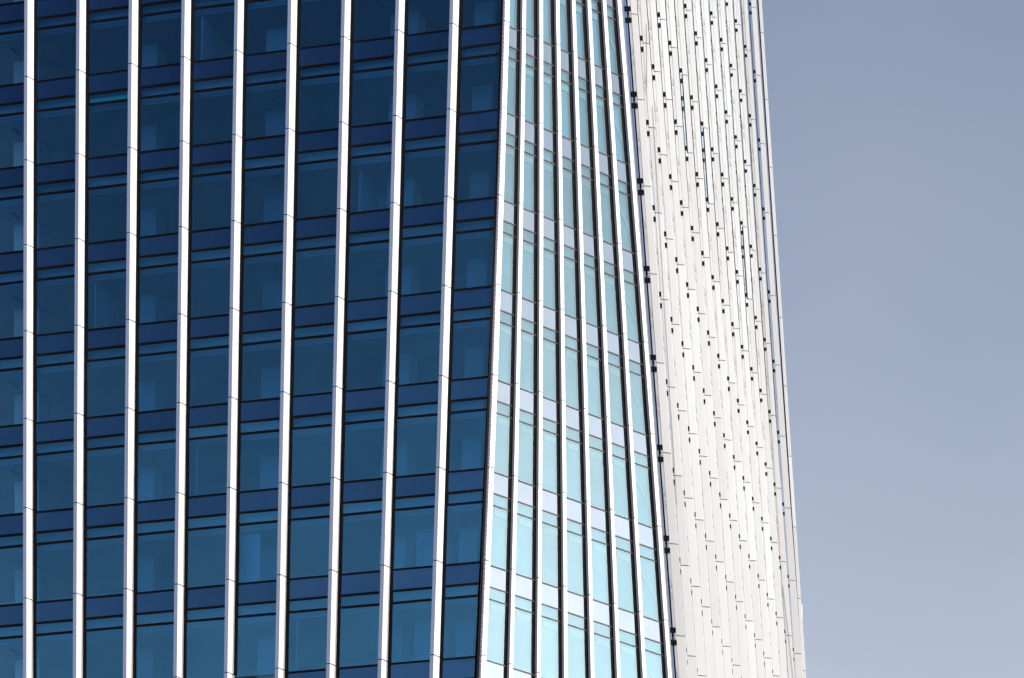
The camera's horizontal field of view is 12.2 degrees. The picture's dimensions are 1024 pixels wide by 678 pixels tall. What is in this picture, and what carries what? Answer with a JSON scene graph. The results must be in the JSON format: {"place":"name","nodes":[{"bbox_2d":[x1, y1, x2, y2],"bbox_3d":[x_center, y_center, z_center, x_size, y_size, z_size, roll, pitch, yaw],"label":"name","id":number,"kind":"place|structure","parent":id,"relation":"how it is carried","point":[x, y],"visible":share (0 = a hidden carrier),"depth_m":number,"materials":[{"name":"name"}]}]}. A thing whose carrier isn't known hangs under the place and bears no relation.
{"place":"outdoors","nodes":[
{"label":"outdoors","id":0,"kind":"place"},
{"bbox_2d":[736,0,1023,677],"label":"sky","id":1,"kind":"structure","parent":0,"point":[897,126],"materials":[{"name":"blue"}]},
{"label":"ground","id":2,"kind":"structure","parent":0,"visible":0},
{"bbox_2d":[0,0,672,677],"bbox_3d":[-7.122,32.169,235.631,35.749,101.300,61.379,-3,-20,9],"label":"glass tower","id":3,"kind":"structure","parent":2,"relation":"on","point":[324,344],"depth_m":217.60,"materials":[{"name":"blue glass"}]},
{"bbox_2d":[0,336,22,425],"bbox_3d":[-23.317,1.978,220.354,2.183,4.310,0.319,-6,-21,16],"label":"window","id":4,"kind":"structure","parent":3,"relation":"in","point":[11,349],"depth_m":220.19,"materials":[{"name":"blue glass"}]},
{"bbox_2d":[0,1,23,84],"bbox_3d":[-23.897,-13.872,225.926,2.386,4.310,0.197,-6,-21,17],"label":"window","id":5,"kind":"structure","parent":3,"relation":"in","point":[11,14],"depth_m":225.80,"materials":[{"name":"blue glass"}]},
{"bbox_2d":[0,82,23,167],"bbox_3d":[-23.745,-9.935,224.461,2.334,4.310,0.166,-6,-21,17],"label":"window","id":6,"kind":"structure","parent":3,"relation":"in","point":[11,124],"depth_m":224.26,"materials":[{"name":"blue glass"}]},
{"bbox_2d":[0,250,23,338],"bbox_3d":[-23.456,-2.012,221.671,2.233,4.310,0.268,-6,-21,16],"label":"window","id":7,"kind":"structure","parent":3,"relation":"in","point":[11,293],"depth_m":221.48,"materials":[{"name":"blue glass"}]},
{"bbox_2d":[0,513,23,604],"bbox_3d":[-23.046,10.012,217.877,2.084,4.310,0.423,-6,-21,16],"label":"window","id":8,"kind":"structure","parent":3,"relation":"in","point":[11,525],"depth_m":217.73,"materials":[{"name":"blue glass"}]},
{"bbox_2d":[33,598,72,677],"bbox_3d":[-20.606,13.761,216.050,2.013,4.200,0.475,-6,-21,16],"label":"window","id":9,"kind":"structure","parent":3,"relation":"in","point":[50,617],"depth_m":216.30,"materials":[{"name":"blue glass"}]},
{"bbox_2d":[33,331,73,420],"bbox_3d":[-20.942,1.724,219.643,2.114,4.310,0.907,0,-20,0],"label":"window","id":10,"kind":"structure","parent":3,"relation":"in","point":[49,349],"depth_m":219.98,"materials":[{"name":"blue glass"}]},
{"bbox_2d":[33,418,73,510],"bbox_3d":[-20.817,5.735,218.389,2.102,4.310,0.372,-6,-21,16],"label":"window","id":11,"kind":"structure","parent":3,"relation":"in","point":[53,472],"depth_m":218.32,"materials":[{"name":"blue glass"}]},
{"bbox_2d":[33,508,73,601],"bbox_3d":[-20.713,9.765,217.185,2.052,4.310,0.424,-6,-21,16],"label":"window","id":12,"kind":"structure","parent":3,"relation":"in","point":[52,529],"depth_m":217.15,"materials":[{"name":"blue glass"}]},
{"bbox_2d":[33,159,74,247],"bbox_3d":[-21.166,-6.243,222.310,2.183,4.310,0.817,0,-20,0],"label":"window","id":13,"kind":"structure","parent":3,"relation":"in","point":[58,177],"depth_m":222.68,"materials":[{"name":"blue glass"}]},
{"bbox_2d":[33,244,74,334],"bbox_3d":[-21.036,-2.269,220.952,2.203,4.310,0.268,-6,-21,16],"label":"window","id":14,"kind":"structure","parent":3,"relation":"in","point":[53,297],"depth_m":220.89,"materials":[{"name":"blue glass"}]},
{"bbox_2d":[33,76,75,163],"bbox_3d":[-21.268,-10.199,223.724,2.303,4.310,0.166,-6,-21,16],"label":"window","id":15,"kind":"structure","parent":3,"relation":"in","point":[54,128],"depth_m":223.60,"materials":[{"name":"blue glass"}]},
{"bbox_2d":[34,0,75,80],"bbox_3d":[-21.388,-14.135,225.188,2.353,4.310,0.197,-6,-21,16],"label":"window","id":16,"kind":"structure","parent":3,"relation":"in","point":[54,20],"depth_m":225.14,"materials":[{"name":"blue glass"}]},
{"bbox_2d":[83,503,123,596],"bbox_3d":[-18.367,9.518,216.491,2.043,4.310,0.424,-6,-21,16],"label":"window","id":17,"kind":"structure","parent":3,"relation":"in","point":[103,557],"depth_m":216.41,"materials":[{"name":"blue glass"}]},
{"bbox_2d":[83,594,123,677],"bbox_3d":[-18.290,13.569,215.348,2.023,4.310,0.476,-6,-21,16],"label":"window","id":18,"kind":"structure","parent":3,"relation":"in","point":[102,647],"depth_m":215.35,"materials":[{"name":"blue glass"}]},
{"bbox_2d":[83,413,124,505],"bbox_3d":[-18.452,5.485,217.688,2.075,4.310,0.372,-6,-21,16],"label":"window","id":19,"kind":"structure","parent":3,"relation":"in","point":[104,435],"depth_m":217.62,"materials":[{"name":"blue glass"}]},
{"bbox_2d":[84,325,125,416],"bbox_3d":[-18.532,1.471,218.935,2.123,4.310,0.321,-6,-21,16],"label":"window","id":20,"kind":"structure","parent":3,"relation":"in","point":[104,347],"depth_m":218.90,"materials":[{"name":"blue glass"}]},
{"bbox_2d":[84,238,126,328],"bbox_3d":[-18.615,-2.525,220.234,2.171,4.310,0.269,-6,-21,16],"label":"window","id":21,"kind":"structure","parent":3,"relation":"in","point":[104,291],"depth_m":220.14,"materials":[{"name":"blue glass"}]},
{"bbox_2d":[85,153,126,242],"bbox_3d":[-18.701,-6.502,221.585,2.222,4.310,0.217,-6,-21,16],"label":"window","id":22,"kind":"structure","parent":3,"relation":"in","point":[106,205],"depth_m":221.48,"materials":[{"name":"blue glass"}]},
{"bbox_2d":[85,69,127,157],"bbox_3d":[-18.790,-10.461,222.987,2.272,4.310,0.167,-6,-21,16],"label":"window","id":23,"kind":"structure","parent":3,"relation":"in","point":[106,122],"depth_m":222.89,"materials":[{"name":"blue glass"}]},
{"bbox_2d":[86,0,128,73],"bbox_3d":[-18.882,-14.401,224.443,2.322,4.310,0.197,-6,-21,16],"label":"window","id":24,"kind":"structure","parent":3,"relation":"in","point":[106,39],"depth_m":224.26,"materials":[{"name":"blue glass"}]},
{"bbox_2d":[133,589,173,677],"bbox_3d":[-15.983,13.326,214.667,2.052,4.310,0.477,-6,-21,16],"label":"window","id":25,"kind":"structure","parent":3,"relation":"in","point":[153,611],"depth_m":214.67,"materials":[{"name":"blue glass"}]},
{"bbox_2d":[133,498,174,591],"bbox_3d":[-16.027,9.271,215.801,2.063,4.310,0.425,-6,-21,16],"label":"window","id":26,"kind":"structure","parent":3,"relation":"in","point":[154,520],"depth_m":215.77,"materials":[{"name":"blue glass"}]},
{"bbox_2d":[134,408,175,499],"bbox_3d":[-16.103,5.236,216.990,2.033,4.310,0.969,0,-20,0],"label":"window","id":27,"kind":"structure","parent":3,"relation":"in","point":[152,427],"depth_m":217.31,"materials":[{"name":"blue glass"}]},
{"bbox_2d":[135,319,177,411],"bbox_3d":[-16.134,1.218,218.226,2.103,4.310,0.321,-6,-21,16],"label":"window","id":28,"kind":"structure","parent":3,"relation":"in","point":[155,342],"depth_m":218.21,"materials":[{"name":"blue glass"}]},
{"bbox_2d":[136,232,178,322],"bbox_3d":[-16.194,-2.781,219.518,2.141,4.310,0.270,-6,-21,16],"label":"window","id":29,"kind":"structure","parent":3,"relation":"in","point":[156,255],"depth_m":219.49,"materials":[{"name":"blue glass"}]},
{"bbox_2d":[136,147,179,236],"bbox_3d":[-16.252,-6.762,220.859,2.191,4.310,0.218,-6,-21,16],"label":"window","id":30,"kind":"structure","parent":3,"relation":"in","point":[157,207],"depth_m":220.78,"materials":[{"name":"blue glass"}]},
{"bbox_2d":[137,63,180,150],"bbox_3d":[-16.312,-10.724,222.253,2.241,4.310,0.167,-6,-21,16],"label":"window","id":31,"kind":"structure","parent":3,"relation":"in","point":[158,116],"depth_m":222.13,"materials":[{"name":"blue glass"}]},
{"bbox_2d":[138,0,181,66],"bbox_3d":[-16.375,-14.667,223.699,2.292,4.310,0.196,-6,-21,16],"label":"window","id":32,"kind":"structure","parent":3,"relation":"in","point":[159,21],"depth_m":223.49,"materials":[{"name":"blue glass"}]},
{"bbox_2d":[183,584,224,677],"bbox_3d":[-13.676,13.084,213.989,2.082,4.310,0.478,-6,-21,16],"label":"window","id":33,"kind":"structure","parent":3,"relation":"in","point":[204,606],"depth_m":213.94,"materials":[{"name":"blue glass"}]},
{"bbox_2d":[184,493,226,587],"bbox_3d":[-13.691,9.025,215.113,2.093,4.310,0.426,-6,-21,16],"label":"window","id":34,"kind":"structure","parent":3,"relation":"in","point":[205,515],"depth_m":215.09,"materials":[{"name":"blue glass"}]},
{"bbox_2d":[185,402,227,495],"bbox_3d":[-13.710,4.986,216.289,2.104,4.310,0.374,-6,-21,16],"label":"window","id":35,"kind":"structure","parent":3,"relation":"in","point":[206,425],"depth_m":216.25,"materials":[{"name":"blue glass"}]},
{"bbox_2d":[186,314,229,405],"bbox_3d":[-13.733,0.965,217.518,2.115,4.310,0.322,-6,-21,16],"label":"window","id":36,"kind":"structure","parent":3,"relation":"in","point":[207,378],"depth_m":217.47,"materials":[{"name":"blue glass"}]},
{"bbox_2d":[187,226,230,317],"bbox_3d":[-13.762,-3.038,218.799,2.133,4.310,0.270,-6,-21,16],"label":"window","id":37,"kind":"structure","parent":3,"relation":"in","point":[209,250],"depth_m":218.74,"materials":[{"name":"blue glass"}]},
{"bbox_2d":[188,140,231,230],"bbox_3d":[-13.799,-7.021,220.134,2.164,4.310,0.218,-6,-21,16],"label":"window","id":38,"kind":"structure","parent":3,"relation":"in","point":[210,164],"depth_m":220.08,"materials":[{"name":"blue glass"}]},
{"bbox_2d":[189,56,233,144],"bbox_3d":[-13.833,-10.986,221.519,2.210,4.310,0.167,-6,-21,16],"label":"window","id":39,"kind":"structure","parent":3,"relation":"in","point":[211,109],"depth_m":221.43,"materials":[{"name":"blue glass"}]},
{"bbox_2d":[190,0,234,60],"bbox_3d":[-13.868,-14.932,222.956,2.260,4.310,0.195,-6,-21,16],"label":"window","id":40,"kind":"structure","parent":3,"relation":"in","point":[212,21],"depth_m":222.68,"materials":[{"name":"blue glass"}]},
{"bbox_2d":[234,580,276,675],"bbox_3d":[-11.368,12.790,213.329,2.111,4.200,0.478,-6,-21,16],"label":"window","id":41,"kind":"structure","parent":3,"relation":"in","point":[257,592],"depth_m":213.62,"materials":[{"name":"blue glass"}]},
{"bbox_2d":[235,488,277,581],"bbox_3d":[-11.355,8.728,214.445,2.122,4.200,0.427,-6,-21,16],"label":"window","id":42,"kind":"structure","parent":3,"relation":"in","point":[261,500],"depth_m":214.72,"materials":[{"name":"blue glass"}]},
{"bbox_2d":[236,397,279,490],"bbox_3d":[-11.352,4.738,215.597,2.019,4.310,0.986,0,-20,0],"label":"window","id":43,"kind":"structure","parent":3,"relation":"in","point":[268,409],"depth_m":215.93,"materials":[{"name":"blue glass"}]},
{"bbox_2d":[238,308,281,400],"bbox_3d":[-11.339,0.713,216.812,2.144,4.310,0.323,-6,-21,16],"label":"window","id":44,"kind":"structure","parent":3,"relation":"in","point":[260,331],"depth_m":216.78,"materials":[{"name":"blue glass"}]},
{"bbox_2d":[239,220,283,311],"bbox_3d":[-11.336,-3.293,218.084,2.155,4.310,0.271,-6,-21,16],"label":"window","id":45,"kind":"structure","parent":3,"relation":"in","point":[261,244],"depth_m":218.05,"materials":[{"name":"blue glass"}]},
{"bbox_2d":[241,134,284,224],"bbox_3d":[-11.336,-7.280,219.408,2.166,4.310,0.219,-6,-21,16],"label":"window","id":46,"kind":"structure","parent":3,"relation":"in","point":[262,188],"depth_m":219.33,"materials":[{"name":"blue glass"}]},
{"bbox_2d":[242,49,286,138],"bbox_3d":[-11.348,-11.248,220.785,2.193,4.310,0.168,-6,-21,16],"label":"window","id":47,"kind":"structure","parent":3,"relation":"in","point":[264,73],"depth_m":220.73,"materials":[{"name":"blue glass"}]},
{"bbox_2d":[285,575,327,671],"bbox_3d":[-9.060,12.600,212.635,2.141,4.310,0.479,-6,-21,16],"label":"window","id":48,"kind":"structure","parent":3,"relation":"in","point":[306,597],"depth_m":212.58,"materials":[{"name":"blue glass"}]},
{"bbox_2d":[286,483,330,577],"bbox_3d":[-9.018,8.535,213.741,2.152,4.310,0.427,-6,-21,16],"label":"window","id":49,"kind":"structure","parent":3,"relation":"in","point":[308,524],"depth_m":213.73,"materials":[{"name":"blue glass"}]},
{"bbox_2d":[288,392,332,485],"bbox_3d":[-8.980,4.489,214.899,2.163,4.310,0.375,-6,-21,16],"label":"window","id":50,"kind":"structure","parent":3,"relation":"in","point":[309,446],"depth_m":214.83,"materials":[{"name":"blue glass"}]},
{"bbox_2d":[290,302,334,395],"bbox_3d":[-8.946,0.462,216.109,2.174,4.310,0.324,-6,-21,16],"label":"window","id":51,"kind":"structure","parent":3,"relation":"in","point":[312,326],"depth_m":216.09,"materials":[{"name":"blue glass"}]},
{"bbox_2d":[292,214,336,305],"bbox_3d":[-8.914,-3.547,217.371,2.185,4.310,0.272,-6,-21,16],"label":"window","id":52,"kind":"structure","parent":3,"relation":"in","point":[314,238],"depth_m":217.31,"materials":[{"name":"blue glass"}]},
{"bbox_2d":[293,128,338,218],"bbox_3d":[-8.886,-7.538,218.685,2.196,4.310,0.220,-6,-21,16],"label":"window","id":53,"kind":"structure","parent":3,"relation":"in","point":[315,182],"depth_m":218.58,"materials":[{"name":"blue glass"}]},
{"bbox_2d":[295,43,340,131],"bbox_3d":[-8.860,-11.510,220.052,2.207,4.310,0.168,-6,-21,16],"label":"window","id":54,"kind":"structure","parent":3,"relation":"in","point":[317,96],"depth_m":219.98,"materials":[{"name":"blue glass"}]},
{"bbox_2d":[336,570,379,666],"bbox_3d":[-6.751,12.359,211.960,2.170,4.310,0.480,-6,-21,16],"label":"window","id":55,"kind":"structure","parent":3,"relation":"in","point":[358,602],"depth_m":211.91,"materials":[{"name":"blue glass"}]},
{"bbox_2d":[338,477,382,571],"bbox_3d":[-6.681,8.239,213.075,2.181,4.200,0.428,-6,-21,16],"label":"window","id":56,"kind":"structure","parent":3,"relation":"in","point":[364,490],"depth_m":213.36,"materials":[{"name":"blue glass"}]},
{"bbox_2d":[340,386,384,479],"bbox_3d":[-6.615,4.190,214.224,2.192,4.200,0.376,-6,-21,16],"label":"window","id":57,"kind":"structure","parent":3,"relation":"in","point":[365,399],"depth_m":214.51,"materials":[{"name":"blue glass"}]},
{"bbox_2d":[342,296,387,389],"bbox_3d":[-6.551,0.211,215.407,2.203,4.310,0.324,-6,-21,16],"label":"window","id":58,"kind":"structure","parent":3,"relation":"in","point":[364,352],"depth_m":215.35,"materials":[{"name":"blue glass"}]},
{"bbox_2d":[344,208,389,300],"bbox_3d":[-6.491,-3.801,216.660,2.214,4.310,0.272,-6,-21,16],"label":"window","id":59,"kind":"structure","parent":3,"relation":"in","point":[367,232],"depth_m":216.62,"materials":[{"name":"blue glass"}]},
{"bbox_2d":[346,121,392,211],"bbox_3d":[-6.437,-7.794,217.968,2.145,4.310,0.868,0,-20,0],"label":"window","id":60,"kind":"structure","parent":3,"relation":"in","point":[375,139],"depth_m":218.32,"materials":[{"name":"blue glass"}]},
{"bbox_2d":[348,36,394,124],"bbox_3d":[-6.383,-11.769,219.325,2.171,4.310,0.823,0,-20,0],"label":"window","id":61,"kind":"structure","parent":3,"relation":"in","point":[381,48],"depth_m":219.71,"materials":[{"name":"blue glass"}]},
{"bbox_2d":[350,0,395,40],"bbox_3d":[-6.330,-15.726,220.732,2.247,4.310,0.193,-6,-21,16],"label":"window","id":62,"kind":"structure","parent":3,"relation":"in","point":[370,19],"depth_m":220.30,"materials":[{"name":"blue glass"}]},
{"bbox_2d":[388,565,432,662],"bbox_3d":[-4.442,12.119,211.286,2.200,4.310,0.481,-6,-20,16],"label":"window","id":63,"kind":"structure","parent":3,"relation":"in","point":[410,595],"depth_m":211.24,"materials":[{"name":"blue glass"}]},
{"bbox_2d":[390,472,435,568],"bbox_3d":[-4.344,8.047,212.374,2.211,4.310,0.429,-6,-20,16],"label":"window","id":64,"kind":"structure","parent":3,"relation":"in","point":[413,496],"depth_m":212.32,"materials":[{"name":"blue glass"}]},
{"bbox_2d":[393,381,438,475],"bbox_3d":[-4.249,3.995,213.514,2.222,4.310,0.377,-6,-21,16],"label":"window","id":65,"kind":"structure","parent":3,"relation":"in","point":[416,404],"depth_m":213.47,"materials":[{"name":"blue glass"}]},
{"bbox_2d":[395,291,440,384],"bbox_3d":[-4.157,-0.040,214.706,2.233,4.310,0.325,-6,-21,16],"label":"window","id":66,"kind":"structure","parent":3,"relation":"in","point":[418,314],"depth_m":214.67,"materials":[{"name":"blue glass"}]},
{"bbox_2d":[397,202,443,294],"bbox_3d":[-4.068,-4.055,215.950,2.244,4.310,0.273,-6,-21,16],"label":"window","id":67,"kind":"structure","parent":3,"relation":"in","point":[420,253],"depth_m":215.93,"materials":[{"name":"blue glass"}]},
{"bbox_2d":[400,115,446,206],"bbox_3d":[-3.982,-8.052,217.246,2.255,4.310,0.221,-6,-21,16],"label":"window","id":68,"kind":"structure","parent":3,"relation":"in","point":[423,140],"depth_m":217.20,"materials":[{"name":"blue glass"}]},
{"bbox_2d":[402,29,448,119],"bbox_3d":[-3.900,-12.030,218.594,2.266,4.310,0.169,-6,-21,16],"label":"window","id":69,"kind":"structure","parent":3,"relation":"in","point":[425,58],"depth_m":218.53,"materials":[{"name":"blue glass"}]},
{"bbox_2d":[404,0,449,33],"bbox_3d":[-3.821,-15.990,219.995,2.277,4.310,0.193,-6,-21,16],"label":"window","id":70,"kind":"structure","parent":3,"relation":"in","point":[420,16],"depth_m":219.55,"materials":[{"name":"blue glass"}]},
{"bbox_2d":[440,561,479,657],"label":"window","id":71,"kind":"structure","parent":3,"relation":"in","point":[458,613],"depth_m":210.57,"materials":[{"name":"blue glass"}]},
{"bbox_2d":[443,468,483,563],"bbox_3d":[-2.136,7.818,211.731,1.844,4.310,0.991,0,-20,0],"label":"window","id":72,"kind":"structure","parent":3,"relation":"in","point":[462,521],"depth_m":211.65,"materials":[{"name":"blue glass"}]},
{"bbox_2d":[445,376,487,470],"bbox_3d":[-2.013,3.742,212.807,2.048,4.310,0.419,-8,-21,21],"label":"window","id":73,"kind":"structure","parent":3,"relation":"in","point":[465,436],"depth_m":212.79,"materials":[{"name":"blue glass"}]},
{"bbox_2d":[448,285,491,378],"bbox_3d":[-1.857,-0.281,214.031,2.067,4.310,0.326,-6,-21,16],"label":"window","id":74,"kind":"structure","parent":3,"relation":"in","point":[470,308],"depth_m":213.99,"materials":[{"name":"blue glass"}]},
{"bbox_2d":[451,196,494,288],"bbox_3d":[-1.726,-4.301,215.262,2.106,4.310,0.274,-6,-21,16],"label":"window","id":75,"kind":"structure","parent":3,"relation":"in","point":[473,219],"depth_m":215.19,"materials":[{"name":"blue glass"}]},
{"bbox_2d":[454,109,497,199],"bbox_3d":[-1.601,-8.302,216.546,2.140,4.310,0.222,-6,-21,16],"label":"window","id":76,"kind":"structure","parent":3,"relation":"in","point":[476,131],"depth_m":216.51,"materials":[{"name":"blue glass"}]},
{"bbox_2d":[456,23,500,112],"bbox_3d":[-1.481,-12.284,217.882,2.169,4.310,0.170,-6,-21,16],"label":"window","id":77,"kind":"structure","parent":3,"relation":"in","point":[478,46],"depth_m":217.84,"materials":[{"name":"blue glass"}]},
{"bbox_2d":[486,565,508,663],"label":"narrow window","id":78,"kind":"structure","parent":3,"relation":"in","point":[497,634],"depth_m":211.44,"materials":[{"name":"blue glass"}]},
{"bbox_2d":[489,472,511,568],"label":"narrow window","id":79,"kind":"structure","parent":3,"relation":"in","point":[501,512],"depth_m":212.43,"materials":[{"name":"blue glass"}]},
{"bbox_2d":[494,379,513,475],"bbox_3d":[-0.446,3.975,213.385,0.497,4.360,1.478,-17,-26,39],"label":"narrow window","id":80,"kind":"structure","parent":3,"relation":"in","point":[504,414],"depth_m":213.52,"materials":[{"name":"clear glass"}]},
{"bbox_2d":[498,289,515,383],"bbox_3d":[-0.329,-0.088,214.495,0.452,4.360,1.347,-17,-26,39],"label":"narrow window","id":81,"kind":"structure","parent":3,"relation":"in","point":[505,354],"depth_m":214.62,"materials":[{"name":"blue glass"}]},
{"bbox_2d":[500,200,516,292],"bbox_3d":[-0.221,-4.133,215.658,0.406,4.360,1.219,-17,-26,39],"label":"narrow window","id":82,"kind":"structure","parent":3,"relation":"in","point":[508,269],"depth_m":215.77,"materials":[{"name":"blue glass"}]},
{"bbox_2d":[512,573,534,672],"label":"narrow window","id":83,"kind":"structure","parent":3,"relation":"in","point":[524,613],"depth_m":212.69,"materials":[{"name":"blue glass"}]},
{"bbox_2d":[515,480,535,577],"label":"narrow window","id":84,"kind":"structure","parent":3,"relation":"in","point":[526,492],"depth_m":213.62,"materials":[{"name":"blue glass"}]},
{"bbox_2d":[517,388,536,484],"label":"narrow window","id":85,"kind":"structure","parent":3,"relation":"in","point":[527,399],"depth_m":214.62,"materials":[{"name":"teal glass"}]},
{"bbox_2d":[519,297,536,391],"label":"narrow window","id":86,"kind":"structure","parent":3,"relation":"in","point":[528,349],"depth_m":215.67,"materials":[{"name":"teal glass"}]},
{"bbox_2d":[521,208,536,300],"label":"narrow window","id":87,"kind":"structure","parent":3,"relation":"in","point":[529,243],"depth_m":216.72,"materials":[{"name":"blue glass"}]},
{"bbox_2d":[542,216,557,308],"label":"narrow window","id":88,"kind":"structure","parent":3,"relation":"in","point":[550,257],"depth_m":217.73,"materials":[{"name":"blue glass"}]},
{"bbox_2d":[542,305,558,399],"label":"narrow window","id":89,"kind":"structure","parent":3,"relation":"in","point":[550,316],"depth_m":216.72,"materials":[{"name":"teal glass"}]},
{"bbox_2d":[540,488,560,586],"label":"narrow window","id":90,"kind":"structure","parent":3,"relation":"in","point":[551,532],"depth_m":214.83,"materials":[{"name":"blue glass"}]},
{"bbox_2d":[542,396,559,492],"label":"narrow window","id":91,"kind":"structure","parent":3,"relation":"in","point":[550,431],"depth_m":215.72,"materials":[{"name":"teal glass"}]},
{"bbox_2d":[540,582,561,677],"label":"narrow window","id":92,"kind":"structure","parent":3,"relation":"in","point":[550,594],"depth_m":213.99,"materials":[{"name":"blue glass"}]},
{"bbox_2d":[563,224,578,316],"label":"narrow window","id":93,"kind":"structure","parent":3,"relation":"in","point":[571,291],"depth_m":218.74,"materials":[{"name":"blue glass"}]},
{"bbox_2d":[564,314,581,408],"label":"narrow window","id":94,"kind":"structure","parent":3,"relation":"in","point":[573,398],"depth_m":217.78,"materials":[{"name":"teal glass"}]},
{"bbox_2d":[565,405,583,500],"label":"narrow window","id":95,"kind":"structure","parent":3,"relation":"in","point":[574,440],"depth_m":216.88,"materials":[{"name":"teal glass"}]},
{"bbox_2d":[566,497,585,594],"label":"narrow window","id":96,"kind":"structure","parent":3,"relation":"in","point":[576,557],"depth_m":216.04,"materials":[{"name":"blue glass"}]},
{"bbox_2d":[567,590,587,677],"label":"narrow window","id":97,"kind":"structure","parent":3,"relation":"in","point":[577,642],"depth_m":215.30,"materials":[{"name":"blue glass"}]},
{"bbox_2d":[583,232,599,325],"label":"narrow window","id":98,"kind":"structure","parent":3,"relation":"in","point":[592,311],"depth_m":219.71,"materials":[{"name":"blue glass"}]},
{"bbox_2d":[585,322,603,416],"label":"narrow window","id":99,"kind":"structure","parent":3,"relation":"in","point":[593,356],"depth_m":218.85,"materials":[{"name":"teal glass"}]},
{"bbox_2d":[588,413,607,509],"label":"narrow window","id":100,"kind":"structure","parent":3,"relation":"in","point":[596,427],"depth_m":218.00,"materials":[{"name":"teal glass"}]},
{"bbox_2d":[590,505,611,603],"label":"narrow window","id":101,"kind":"structure","parent":3,"relation":"in","point":[600,549],"depth_m":217.25,"materials":[{"name":"blue glass"}]},
{"bbox_2d":[593,599,614,677],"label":"narrow window","id":102,"kind":"structure","parent":3,"relation":"in","point":[602,612],"depth_m":216.67,"materials":[{"name":"blue glass"}]},
{"bbox_2d":[602,240,620,333],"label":"narrow window","id":103,"kind":"structure","parent":3,"relation":"in","point":[612,309],"depth_m":220.73,"materials":[{"name":"blue glass"}]},
{"bbox_2d":[606,330,625,424],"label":"narrow window","id":104,"kind":"structure","parent":3,"relation":"in","point":[617,411],"depth_m":219.92,"materials":[{"name":"teal glass"}]},
{"bbox_2d":[610,421,631,517],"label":"narrow window","id":105,"kind":"structure","parent":3,"relation":"in","point":[620,465],"depth_m":219.17,"materials":[{"name":"teal glass"}]},
{"bbox_2d":[614,514,636,611],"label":"narrow window","id":106,"kind":"structure","parent":3,"relation":"in","point":[626,591],"depth_m":218.53,"materials":[{"name":"blue glass"}]},
{"bbox_2d":[618,607,639,677],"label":"narrow window","id":107,"kind":"structure","parent":3,"relation":"in","point":[627,620],"depth_m":217.94,"materials":[{"name":"blue glass"}]},
{"bbox_2d":[622,248,640,341],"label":"narrow window","id":108,"kind":"structure","parent":3,"relation":"in","point":[628,257],"depth_m":221.75,"materials":[{"name":"blue glass"}]},
{"bbox_2d":[627,338,647,433],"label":"narrow window","id":109,"kind":"structure","parent":3,"relation":"in","point":[636,372],"depth_m":221.00,"materials":[{"name":"teal glass"}]},
{"bbox_2d":[632,429,654,526],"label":"narrow window","id":110,"kind":"structure","parent":3,"relation":"in","point":[644,494],"depth_m":220.35,"materials":[{"name":"blue glass"}]},
{"bbox_2d":[638,522,661,620],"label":"narrow window","id":111,"kind":"structure","parent":3,"relation":"in","point":[651,605],"depth_m":219.76,"materials":[{"name":"blue glass"}]},
{"bbox_2d":[622,0,805,677],"bbox_3d":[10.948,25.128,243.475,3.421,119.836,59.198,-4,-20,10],"label":"white clad tower","id":112,"kind":"structure","parent":2,"relation":"on","point":[685,64],"depth_m":248.45,"materials":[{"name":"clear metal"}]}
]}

